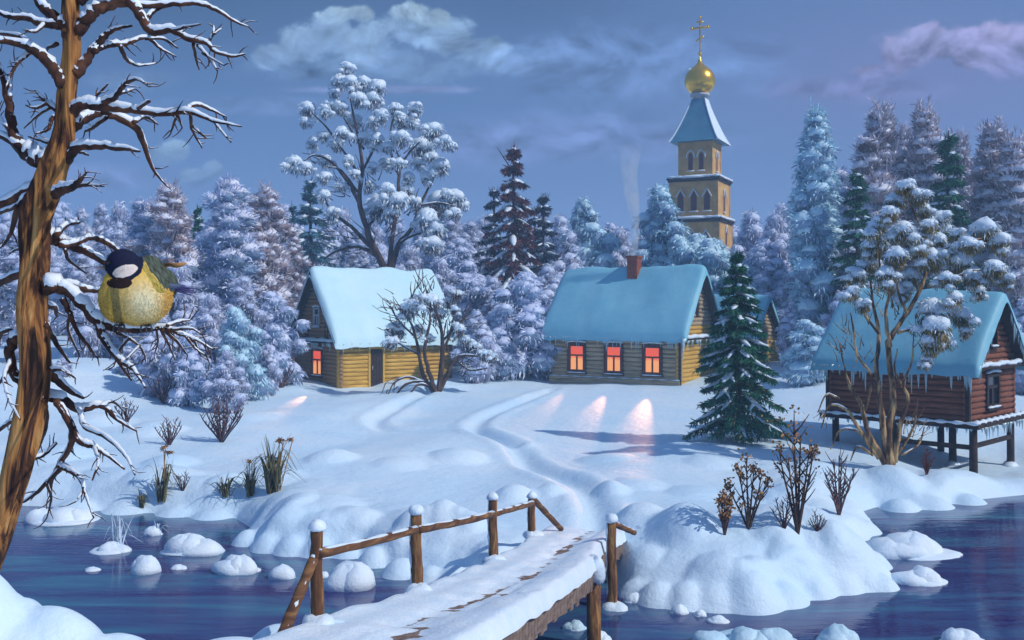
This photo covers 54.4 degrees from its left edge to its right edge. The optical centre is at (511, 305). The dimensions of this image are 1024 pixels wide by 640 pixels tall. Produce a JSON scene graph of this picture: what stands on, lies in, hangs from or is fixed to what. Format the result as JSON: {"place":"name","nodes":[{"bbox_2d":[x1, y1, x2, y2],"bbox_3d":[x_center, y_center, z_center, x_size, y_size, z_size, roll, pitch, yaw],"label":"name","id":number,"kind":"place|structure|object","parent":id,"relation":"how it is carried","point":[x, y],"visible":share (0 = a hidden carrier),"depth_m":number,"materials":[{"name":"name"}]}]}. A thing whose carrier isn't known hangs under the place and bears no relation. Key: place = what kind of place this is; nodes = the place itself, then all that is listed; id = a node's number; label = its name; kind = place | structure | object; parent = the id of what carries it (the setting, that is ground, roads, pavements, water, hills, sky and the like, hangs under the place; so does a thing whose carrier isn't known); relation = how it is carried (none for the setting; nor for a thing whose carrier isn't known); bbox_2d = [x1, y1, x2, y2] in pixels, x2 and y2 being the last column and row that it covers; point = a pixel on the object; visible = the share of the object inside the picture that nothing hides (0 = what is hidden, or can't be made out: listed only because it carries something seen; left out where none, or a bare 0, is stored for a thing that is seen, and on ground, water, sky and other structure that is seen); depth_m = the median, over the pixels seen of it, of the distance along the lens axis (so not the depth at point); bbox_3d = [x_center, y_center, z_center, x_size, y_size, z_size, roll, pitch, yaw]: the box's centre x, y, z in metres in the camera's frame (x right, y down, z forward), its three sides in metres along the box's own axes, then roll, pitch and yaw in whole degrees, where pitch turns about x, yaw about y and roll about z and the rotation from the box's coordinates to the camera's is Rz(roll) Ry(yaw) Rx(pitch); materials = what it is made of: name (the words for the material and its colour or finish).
{"place":"outdoors","nodes":[
{"label":"outdoors","id":0,"kind":"place"},
{"bbox_2d":[0,333,1023,639],"bbox_3d":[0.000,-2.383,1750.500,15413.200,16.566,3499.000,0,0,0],"label":"snowy ground","id":1,"kind":"structure","parent":0,"point":[370,461],"depth_m":25.33,"materials":[{"name":"white snow"}]},
{"bbox_2d":[0,228,18,360],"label":"frosted tree","id":2,"kind":"object","parent":1,"relation":"on","point":[10,262],"visible":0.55,"depth_m":57.06,"materials":[{"name":"white plant"}]},
{"bbox_2d":[48,251,67,335],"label":"frosted tree","id":3,"kind":"object","parent":1,"relation":"on","point":[55,265],"visible":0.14,"depth_m":78.43,"materials":[{"name":"white plant"}]},
{"bbox_2d":[52,201,73,259],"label":"frosted tree","id":4,"kind":"object","parent":1,"relation":"on","point":[63,210],"visible":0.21,"depth_m":105.45,"materials":[{"name":"white plant"}]},
{"bbox_2d":[49,250,99,335],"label":"frosted tree","id":5,"kind":"object","parent":1,"relation":"on","point":[70,271],"visible":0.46,"depth_m":63.43,"materials":[{"name":"white plant"}]},
{"bbox_2d":[60,204,96,261],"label":"frosted tree","id":6,"kind":"object","parent":1,"relation":"on","point":[81,228],"visible":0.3,"depth_m":96.48,"materials":[{"name":"white plant"}]},
{"bbox_2d":[57,293,125,358],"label":"frosted tree","id":7,"kind":"object","parent":1,"relation":"on","point":[87,330],"visible":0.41,"depth_m":47.20,"materials":[{"name":"white plant"}]},
{"bbox_2d":[90,203,110,249],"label":"frosted tree","id":8,"kind":"object","parent":1,"relation":"on","point":[100,216],"visible":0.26,"depth_m":98.11,"materials":[{"name":"white plant"}]},
{"bbox_2d":[93,200,129,279],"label":"frosted tree","id":9,"kind":"object","parent":1,"relation":"on","point":[118,212],"visible":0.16,"depth_m":93.99,"materials":[{"name":"white plant"}]},
{"bbox_2d":[94,228,135,353],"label":"frosted tree","id":10,"kind":"object","parent":1,"relation":"on","point":[116,235],"visible":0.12,"depth_m":59.79,"materials":[{"name":"white plant"}]},
{"bbox_2d":[0,0,257,570],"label":"gnarled tree","id":11,"kind":"object","parent":1,"relation":"on","point":[33,203],"visible":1,"depth_m":2.09,"materials":[{"name":"brown plant"}]},
{"bbox_2d":[95,249,195,332],"bbox_3d":[-0.767,-0.030,2.061,0.177,0.174,0.133,0,0,24],"label":"bird","id":12,"kind":"object","parent":11,"relation":"attached to","point":[136,290],"visible":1,"depth_m":2.02},
{"bbox_2d":[105,195,155,336],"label":"frosted tree","id":13,"kind":"object","parent":1,"relation":"on","point":[140,223],"visible":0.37,"depth_m":55.49,"materials":[{"name":"white plant"}]},
{"bbox_2d":[132,315,181,397],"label":"frosted tree","id":14,"kind":"object","parent":1,"relation":"on","point":[153,365],"visible":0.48,"depth_m":39.24,"materials":[{"name":"white plant"}]},
{"bbox_2d":[141,445,182,502],"bbox_3d":[-8.507,4.063,24.144,1.168,1.417,0.689,0,0,0],"label":"reed clump","id":15,"kind":"object","parent":1,"relation":"on","point":[162,486],"visible":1,"depth_m":24.13,"materials":[{"name":"green plant"}]},
{"bbox_2d":[119,177,205,280],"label":"frosted tree","id":16,"kind":"object","parent":1,"relation":"on","point":[168,237],"visible":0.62,"depth_m":53.32,"materials":[{"name":"white plant"}]},
{"bbox_2d":[133,262,208,344],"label":"frosted tree","id":17,"kind":"object","parent":1,"relation":"on","point":[181,300],"visible":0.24,"depth_m":46.45,"materials":[{"name":"white plant"}]},
{"bbox_2d":[163,330,213,407],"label":"frosted tree","id":18,"kind":"object","parent":1,"relation":"on","point":[189,374],"visible":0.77,"depth_m":38.59,"materials":[{"name":"white plant"}]},
{"bbox_2d":[178,293,226,379],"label":"frosted tree","id":19,"kind":"object","parent":1,"relation":"on","point":[209,312],"visible":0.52,"depth_m":43.52,"materials":[{"name":"white plant"}]},
{"bbox_2d":[168,173,266,320],"bbox_3d":[-14.702,-1.451,49.604,4.464,10.506,4.654,0,0,43],"label":"frosted tree","id":20,"kind":"object","parent":1,"relation":"on","point":[226,237],"visible":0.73,"depth_m":49.30,"materials":[{"name":"white plant"}]},
{"bbox_2d":[199,395,243,441],"bbox_3d":[-8.870,3.474,30.587,1.549,1.543,0.714,0,0,13],"label":"bare shrub","id":21,"kind":"object","parent":1,"relation":"on","point":[221,436],"visible":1,"depth_m":30.51,"materials":[{"name":"brown plant"}]},
{"bbox_2d":[199,349,252,413],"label":"frosted tree","id":22,"kind":"object","parent":1,"relation":"on","point":[224,381],"visible":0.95,"depth_m":37.65,"materials":[{"name":"white plant"}]},
{"bbox_2d":[216,306,274,400],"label":"frosted tree","id":23,"kind":"object","parent":1,"relation":"on","point":[239,344],"visible":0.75,"depth_m":41.71,"materials":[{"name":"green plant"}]},
{"bbox_2d":[222,274,269,362],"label":"frosted tree","id":24,"kind":"object","parent":1,"relation":"on","point":[242,298],"visible":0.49,"depth_m":45.73,"materials":[{"name":"white plant"}]},
{"bbox_2d":[234,456,264,497],"bbox_3d":[-6.299,4.091,23.865,0.849,0.997,0.561,0,0,0],"label":"reed clump","id":25,"kind":"object","parent":1,"relation":"on","point":[249,484],"visible":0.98,"depth_m":23.82,"materials":[{"name":"green plant"}]},
{"bbox_2d":[258,343,283,396],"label":"frosted tree","id":26,"kind":"object","parent":1,"relation":"on","point":[267,360],"visible":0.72,"depth_m":43.81,"materials":[{"name":"white plant"}]},
{"bbox_2d":[244,179,299,316],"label":"frosted tree","id":27,"kind":"object","parent":1,"relation":"on","point":[271,225],"visible":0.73,"depth_m":52.59,"materials":[{"name":"white plant"}]},
{"bbox_2d":[241,434,306,493],"bbox_3d":[-5.714,3.752,23.616,1.877,1.412,1.031,0,0,0],"label":"reed clump","id":28,"kind":"object","parent":1,"relation":"on","point":[272,468],"visible":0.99,"depth_m":23.58,"materials":[{"name":"green plant"}]},
{"bbox_2d":[254,290,310,385],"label":"frosted tree","id":29,"kind":"object","parent":1,"relation":"on","point":[279,336],"visible":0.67,"depth_m":46.55,"materials":[{"name":"white plant"}]},
{"bbox_2d":[286,232,312,361],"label":"frosted tree","id":30,"kind":"object","parent":1,"relation":"on","point":[297,279],"visible":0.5,"depth_m":57.59,"materials":[{"name":"white plant"}]},
{"bbox_2d":[284,176,341,319],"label":"spruce","id":31,"kind":"object","parent":1,"relation":"on","point":[315,248],"visible":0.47,"depth_m":71.75,"materials":[{"name":"green plant"}]},
{"bbox_2d":[332,206,352,267],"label":"frosted tree","id":32,"kind":"object","parent":1,"relation":"on","point":[345,214],"visible":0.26,"depth_m":102.25,"materials":[{"name":"white plant"}]},
{"bbox_2d":[279,61,469,267],"bbox_3d":[-8.405,-8.470,62.102,11.614,13.190,4.593,0,0,0],"label":"snow laden tree","id":33,"kind":"object","parent":1,"relation":"on","point":[389,200],"visible":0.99,"depth_m":61.68,"materials":[{"name":"white snow"}]},
{"bbox_2d":[290,266,460,387],"bbox_3d":[-7.251,1.171,52.364,7.640,6.459,5.270,0,0,-40],"label":"log cabin","id":34,"kind":"object","parent":1,"relation":"on","point":[344,335],"visible":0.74,"depth_m":50.25,"materials":[{"name":"brown"}]},
{"bbox_2d":[309,346,323,377],"bbox_3d":[-9.802,2.801,50.139,0.292,1.547,1.180,0,0,-40],"label":"window","id":35,"kind":"structure","parent":34,"relation":"in","point":[316,354],"depth_m":50.10,"materials":[{"name":"brown glass"}]},
{"bbox_2d":[371,349,381,386],"bbox_3d":[-6.794,3.240,49.856,0.715,2.120,0.100,0,0,-40],"label":"door","id":36,"kind":"structure","parent":34,"relation":"in","point":[376,354],"depth_m":49.87,"materials":[{"name":"grey wood"}]},
{"bbox_2d":[380,215,410,258],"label":"frosted tree","id":37,"kind":"object","parent":1,"relation":"on","point":[399,226],"visible":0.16,"depth_m":108.95,"materials":[{"name":"white plant"}]},
{"bbox_2d":[396,245,423,270],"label":"frosted tree","id":38,"kind":"object","parent":1,"relation":"on","point":[407,259],"visible":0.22,"depth_m":79.57,"materials":[{"name":"white plant"}]},
{"bbox_2d":[372,263,499,393],"bbox_3d":[-3.428,1.177,45.019,5.809,6.234,2.447,0,0,0],"label":"bare bush","id":39,"kind":"object","parent":1,"relation":"on","point":[410,306],"visible":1,"depth_m":44.89,"materials":[{"name":"white plant"}]},
{"bbox_2d":[427,208,462,266],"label":"frosted tree","id":40,"kind":"object","parent":1,"relation":"on","point":[453,227],"visible":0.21,"depth_m":75.21,"materials":[{"name":"white plant"}]},
{"bbox_2d":[256,491,636,639],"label":"wooden bridge","id":41,"kind":"structure","parent":1,"relation":"on","point":[533,584],"depth_m":11.08,"materials":[{"name":"brown wood"}]},
{"bbox_2d":[430,256,468,351],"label":"frosted tree","id":42,"kind":"object","parent":1,"relation":"on","point":[444,274],"visible":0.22,"depth_m":57.72,"materials":[{"name":"white plant"}]},
{"bbox_2d":[430,237,487,299],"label":"frosted tree","id":43,"kind":"object","parent":1,"relation":"on","point":[456,252],"visible":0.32,"depth_m":61.13,"materials":[{"name":"white plant"}]},
{"bbox_2d":[452,272,486,350],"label":"frosted tree","id":44,"kind":"object","parent":1,"relation":"on","point":[469,283],"visible":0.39,"depth_m":57.34,"materials":[{"name":"white plant"}]},
{"bbox_2d":[457,219,491,272],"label":"frosted tree","id":45,"kind":"object","parent":1,"relation":"on","point":[469,229],"visible":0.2,"depth_m":71.63,"materials":[{"name":"white plant"}]},
{"bbox_2d":[449,309,504,383],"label":"frosted tree","id":46,"kind":"object","parent":1,"relation":"on","point":[486,339],"visible":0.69,"depth_m":49.53,"materials":[{"name":"white plant"}]},
{"bbox_2d":[462,275,508,329],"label":"frosted tree","id":47,"kind":"object","parent":1,"relation":"on","point":[485,306],"visible":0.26,"depth_m":56.55,"materials":[{"name":"white plant"}]},
{"bbox_2d":[473,187,511,279],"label":"spruce","id":48,"kind":"object","parent":1,"relation":"on","point":[494,203],"visible":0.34,"depth_m":67.76,"materials":[{"name":"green plant"}]},
{"bbox_2d":[483,304,526,381],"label":"frosted tree","id":49,"kind":"object","parent":1,"relation":"on","point":[505,339],"visible":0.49,"depth_m":51.34,"materials":[{"name":"white plant"}]},
{"bbox_2d":[482,143,541,297],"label":"spruce","id":50,"kind":"object","parent":1,"relation":"on","point":[514,255],"visible":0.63,"depth_m":63.55,"materials":[{"name":"green plant"}]},
{"bbox_2d":[488,270,564,380],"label":"frosted tree","id":51,"kind":"object","parent":1,"relation":"on","point":[525,309],"visible":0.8,"depth_m":52.09,"materials":[{"name":"white plant"}]},
{"bbox_2d":[527,192,561,275],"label":"spruce","id":52,"kind":"object","parent":1,"relation":"on","point":[543,209],"visible":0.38,"depth_m":65.74,"materials":[{"name":"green plant"}]},
{"bbox_2d":[535,264,561,307],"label":"frosted tree","id":53,"kind":"object","parent":1,"relation":"on","point":[549,280],"visible":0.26,"depth_m":57.43,"materials":[{"name":"white plant"}]},
{"bbox_2d":[549,230,590,278],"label":"frosted tree","id":54,"kind":"object","parent":1,"relation":"on","point":[566,251],"visible":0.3,"depth_m":64.96,"materials":[{"name":"white plant"}]},
{"bbox_2d":[557,195,599,244],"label":"frosted tree","id":55,"kind":"object","parent":1,"relation":"on","point":[583,213],"visible":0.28,"depth_m":71.66,"materials":[{"name":"white plant"}]},
{"bbox_2d":[572,221,622,267],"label":"frosted tree","id":56,"kind":"object","parent":1,"relation":"on","point":[599,245],"visible":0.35,"depth_m":65.19,"materials":[{"name":"white plant"}]},
{"bbox_2d":[610,225,633,266],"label":"frosted tree","id":57,"kind":"object","parent":1,"relation":"on","point":[623,237],"visible":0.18,"depth_m":67.32,"materials":[{"name":"white plant"}]},
{"bbox_2d":[540,255,719,385],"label":"log house","id":58,"kind":"structure","parent":1,"relation":"on","point":[633,322],"depth_m":50.28,"materials":[{"name":"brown wood"}]},
{"bbox_2d":[566,340,586,373],"bbox_3d":[3.337,2.621,51.161,1.180,1.757,0.292,0,0,32],"label":"window","id":59,"kind":"structure","parent":58,"relation":"in","point":[576,357],"depth_m":51.14,"materials":[{"name":"brown glass"}]},
{"bbox_2d":[602,341,623,375],"bbox_3d":[5.119,2.621,50.053,1.180,1.757,0.292,0,0,32],"label":"window","id":60,"kind":"structure","parent":58,"relation":"in","point":[613,358],"depth_m":50.03,"materials":[{"name":"brown glass"}]},
{"bbox_2d":[640,342,662,377],"bbox_3d":[6.903,2.621,48.943,1.180,1.757,0.292,0,0,32],"label":"window","id":61,"kind":"structure","parent":58,"relation":"in","point":[652,362],"depth_m":48.94,"materials":[{"name":"brown glass"}]},
{"bbox_2d":[626,180,691,266],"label":"frosted tree","id":62,"kind":"object","parent":1,"relation":"on","point":[659,224],"visible":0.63,"depth_m":63.07,"materials":[{"name":"white plant"}]},
{"bbox_2d":[661,234,700,265],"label":"frosted tree","id":63,"kind":"object","parent":1,"relation":"on","point":[681,251],"visible":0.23,"depth_m":61.49,"materials":[{"name":"white plant"}]},
{"bbox_2d":[666,16,734,257],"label":"church tower","id":64,"kind":"structure","parent":1,"relation":"on","point":[699,187],"depth_m":89.14,"materials":[{"name":"paint"}]},
{"bbox_2d":[713,489,736,534],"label":"seed plant","id":65,"kind":"object","parent":1,"relation":"on","point":[725,515],"visible":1,"depth_m":17.86,"materials":[{"name":"brown plant"}]},
{"bbox_2d":[694,237,756,294],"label":"frosted tree","id":66,"kind":"object","parent":1,"relation":"on","point":[714,258],"visible":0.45,"depth_m":59.32,"materials":[{"name":"white plant"}]},
{"bbox_2d":[680,245,790,444],"bbox_3d":[7.012,1.247,30.517,3.347,6.422,3.040,0,0,-34],"label":"spruce","id":67,"kind":"object","parent":1,"relation":"on","point":[731,373],"visible":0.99,"depth_m":30.09,"materials":[{"name":"green plant"}]},
{"bbox_2d":[729,207,763,261],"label":"frosted tree","id":68,"kind":"object","parent":1,"relation":"on","point":[748,237],"visible":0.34,"depth_m":71.66,"materials":[{"name":"white plant"}]},
{"bbox_2d":[714,294,779,371],"bbox_3d":[12.101,1.824,53.408,3.840,4.952,4.100,0,0,40],"label":"log annex","id":69,"kind":"object","parent":1,"relation":"on","point":[769,318],"visible":0.18,"depth_m":52.69,"materials":[{"name":"brown wood"}]},
{"bbox_2d":[723,448,773,529],"bbox_3d":[4.325,3.317,18.072,0.926,1.524,0.555,0,0,-18],"label":"seed plant","id":70,"kind":"object","parent":1,"relation":"on","point":[748,521],"visible":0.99,"depth_m":18.00,"materials":[{"name":"brown plant"}]},
{"bbox_2d":[741,241,787,293],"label":"frosted tree","id":71,"kind":"object","parent":1,"relation":"on","point":[761,255],"visible":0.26,"depth_m":65.42,"materials":[{"name":"white plant"}]},
{"bbox_2d":[745,209,792,277],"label":"frosted tree","id":72,"kind":"object","parent":1,"relation":"on","point":[774,227],"visible":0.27,"depth_m":67.33,"materials":[{"name":"white plant"}]},
{"bbox_2d":[756,258,795,306],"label":"frosted tree","id":73,"kind":"object","parent":1,"relation":"on","point":[769,284],"visible":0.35,"depth_m":63.40,"materials":[{"name":"white plant"}]},
{"bbox_2d":[774,271,795,319],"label":"frosted tree","id":74,"kind":"object","parent":1,"relation":"on","point":[782,294],"visible":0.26,"depth_m":61.77,"materials":[{"name":"white plant"}]},
{"bbox_2d":[775,299,799,367],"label":"frosted tree","id":75,"kind":"object","parent":1,"relation":"on","point":[786,325],"visible":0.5,"depth_m":49.59,"materials":[{"name":"white plant"}]},
{"bbox_2d":[761,404,825,533],"bbox_3d":[5.141,2.963,17.940,1.042,2.326,0.761,0,0,-23],"label":"seed plant","id":76,"kind":"object","parent":1,"relation":"on","point":[798,513],"visible":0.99,"depth_m":17.88,"materials":[{"name":"brown plant"}]},
{"bbox_2d":[779,318,825,386],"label":"frosted tree","id":77,"kind":"object","parent":1,"relation":"on","point":[805,338],"visible":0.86,"depth_m":44.57,"materials":[{"name":"white plant"}]},
{"bbox_2d":[781,94,845,326],"bbox_3d":[15.191,-3.639,49.565,3.607,14.035,4.023,0,0,20],"label":"frosted tree","id":78,"kind":"object","parent":1,"relation":"on","point":[812,218],"visible":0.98,"depth_m":49.02,"materials":[{"name":"white plant"}]},
{"bbox_2d":[822,449,859,514],"bbox_3d":[7.038,3.817,21.471,0.857,1.473,0.491,0,0,0],"label":"bare shrub","id":79,"kind":"object","parent":1,"relation":"on","point":[838,497],"visible":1,"depth_m":21.45,"materials":[{"name":"brown plant"}]},
{"bbox_2d":[832,166,854,229],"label":"frosted tree","id":80,"kind":"object","parent":1,"relation":"on","point":[843,173],"visible":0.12,"depth_m":61.14,"materials":[{"name":"white plant"}]},
{"bbox_2d":[820,171,876,314],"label":"spruce","id":81,"kind":"object","parent":1,"relation":"on","point":[859,225],"visible":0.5,"depth_m":47.84,"materials":[{"name":"green plant"}]},
{"bbox_2d":[844,96,917,274],"bbox_3d":[20.194,-3.709,54.174,4.369,15.515,4.249,0,0,-19],"label":"frosted tree","id":82,"kind":"object","parent":1,"relation":"on","point":[879,154],"visible":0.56,"depth_m":53.53,"materials":[{"name":"white plant"}]},
{"bbox_2d":[814,178,1016,465],"bbox_3d":[10.731,0.525,26.542,5.472,7.653,2.474,0,0,0],"label":"tree","id":83,"kind":"object","parent":1,"relation":"on","point":[934,225],"visible":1,"depth_m":26.33,"materials":[{"name":"white plant"}]},
{"bbox_2d":[810,288,1023,472],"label":"stilt hut","id":84,"kind":"object","parent":1,"relation":"on","point":[967,384],"visible":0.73,"depth_m":29.32,"materials":[{"name":"brown wood"}]},
{"bbox_2d":[984,369,1002,410],"bbox_3d":[14.049,2.431,29.155,0.292,1.197,1.130,0,0,45],"label":"window","id":85,"kind":"structure","parent":84,"relation":"in","point":[992,383],"depth_m":29.14,"materials":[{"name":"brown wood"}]},
{"bbox_2d":[894,93,968,289],"bbox_3d":[22.297,-3.626,53.766,3.904,15.440,4.014,0,0,-21],"label":"frosted tree","id":86,"kind":"object","parent":1,"relation":"on","point":[923,146],"visible":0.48,"depth_m":53.08,"materials":[{"name":"white plant"}]},
{"bbox_2d":[915,129,987,290],"bbox_3d":[21.954,-2.394,50.131,4.923,13.292,4.696,0,0,-34],"label":"spruce","id":87,"kind":"object","parent":1,"relation":"on","point":[945,194],"visible":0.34,"depth_m":49.76,"materials":[{"name":"green plant"}]},
{"bbox_2d":[948,126,977,290],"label":"frosted tree","id":88,"kind":"object","parent":1,"relation":"on","point":[962,146],"visible":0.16,"depth_m":59.82,"materials":[{"name":"white plant"}]},
{"bbox_2d":[962,114,1008,291],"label":"frosted tree","id":89,"kind":"object","parent":1,"relation":"on","point":[982,172],"visible":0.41,"depth_m":51.51,"materials":[{"name":"white plant"}]},
{"bbox_2d":[975,126,1023,307],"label":"frosted tree","id":90,"kind":"object","parent":1,"relation":"on","point":[1006,208],"visible":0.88,"depth_m":49.21,"materials":[{"name":"white plant"}]},
{"bbox_2d":[1012,295,1023,394],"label":"frosted tree","id":91,"kind":"object","parent":1,"relation":"on","point":[1018,310],"visible":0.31,"depth_m":45.36,"materials":[{"name":"white plant"}]},
{"bbox_2d":[0,495,1023,639],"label":"river water","id":92,"kind":"structure","parent":0,"point":[981,593],"depth_m":17.42,"materials":[{"name":"blue liquid"}]},
{"bbox_2d":[23,506,99,526],"bbox_3d":[-10.452,4.870,23.076,1.659,0.428,1.181,0,0,0],"label":"rock","id":93,"kind":"object","parent":92,"relation":"on","point":[67,516],"visible":0.94,"depth_m":22.83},
{"bbox_2d":[89,541,131,554],"bbox_3d":[-8.187,4.934,20.268,0.883,0.267,0.659,0,0,0],"label":"rock","id":94,"kind":"object","parent":92,"relation":"on","point":[111,548],"visible":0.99,"depth_m":20.14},
{"bbox_2d":[130,555,161,575],"bbox_3d":[-6.885,4.874,18.702,0.583,0.375,0.512,0,0,0],"label":"rock","id":95,"kind":"object","parent":92,"relation":"on","point":[142,565],"visible":0.99,"depth_m":18.57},
{"bbox_2d":[160,533,224,556],"bbox_3d":[-6.493,4.853,20.240,1.318,0.445,0.863,0,0,0],"label":"rock","id":96,"kind":"object","parent":92,"relation":"on","point":[189,545],"visible":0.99,"depth_m":19.96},
{"bbox_2d":[211,554,260,574],"bbox_3d":[-5.200,4.872,18.745,0.939,0.392,0.583,0,0,0],"label":"rock","id":97,"kind":"object","parent":92,"relation":"on","point":[232,564],"visible":0.99,"depth_m":18.56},
{"bbox_2d":[323,560,375,592],"bbox_3d":[-2.904,4.803,17.718,0.930,0.523,0.720,0,0,0],"label":"rock","id":98,"kind":"object","parent":92,"relation":"on","point":[346,576],"visible":0.99,"depth_m":17.47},
{"bbox_2d":[692,626,796,639],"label":"rock","id":99,"kind":"object","parent":92,"relation":"on","point":[743,633],"visible":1,"depth_m":14.66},
{"bbox_2d":[815,623,859,639],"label":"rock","id":100,"kind":"object","parent":92,"relation":"on","point":[834,631],"visible":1,"depth_m":14.77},
{"bbox_2d":[867,530,962,560],"bbox_3d":[8.103,4.820,20.110,1.911,0.530,1.241,0,0,0],"label":"ice floe","id":101,"kind":"object","parent":92,"relation":"on","point":[912,545],"visible":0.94,"depth_m":19.82,"materials":[{"name":"white snow"}]},
{"bbox_2d":[891,565,947,586],"bbox_3d":[7.360,4.895,18.038,1.078,0.350,0.668,0,0,0],"label":"ice floe","id":102,"kind":"object","parent":92,"relation":"on","point":[920,575],"visible":0.97,"depth_m":17.87,"materials":[{"name":"white snow"}]},
{"bbox_2d":[940,627,983,639],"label":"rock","id":103,"kind":"object","parent":92,"relation":"on","point":[951,633],"visible":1,"depth_m":14.71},
{"bbox_2d":[0,0,1023,248],"label":"sky","id":104,"kind":"structure","parent":0,"point":[592,95],"materials":[{"name":"blue"}]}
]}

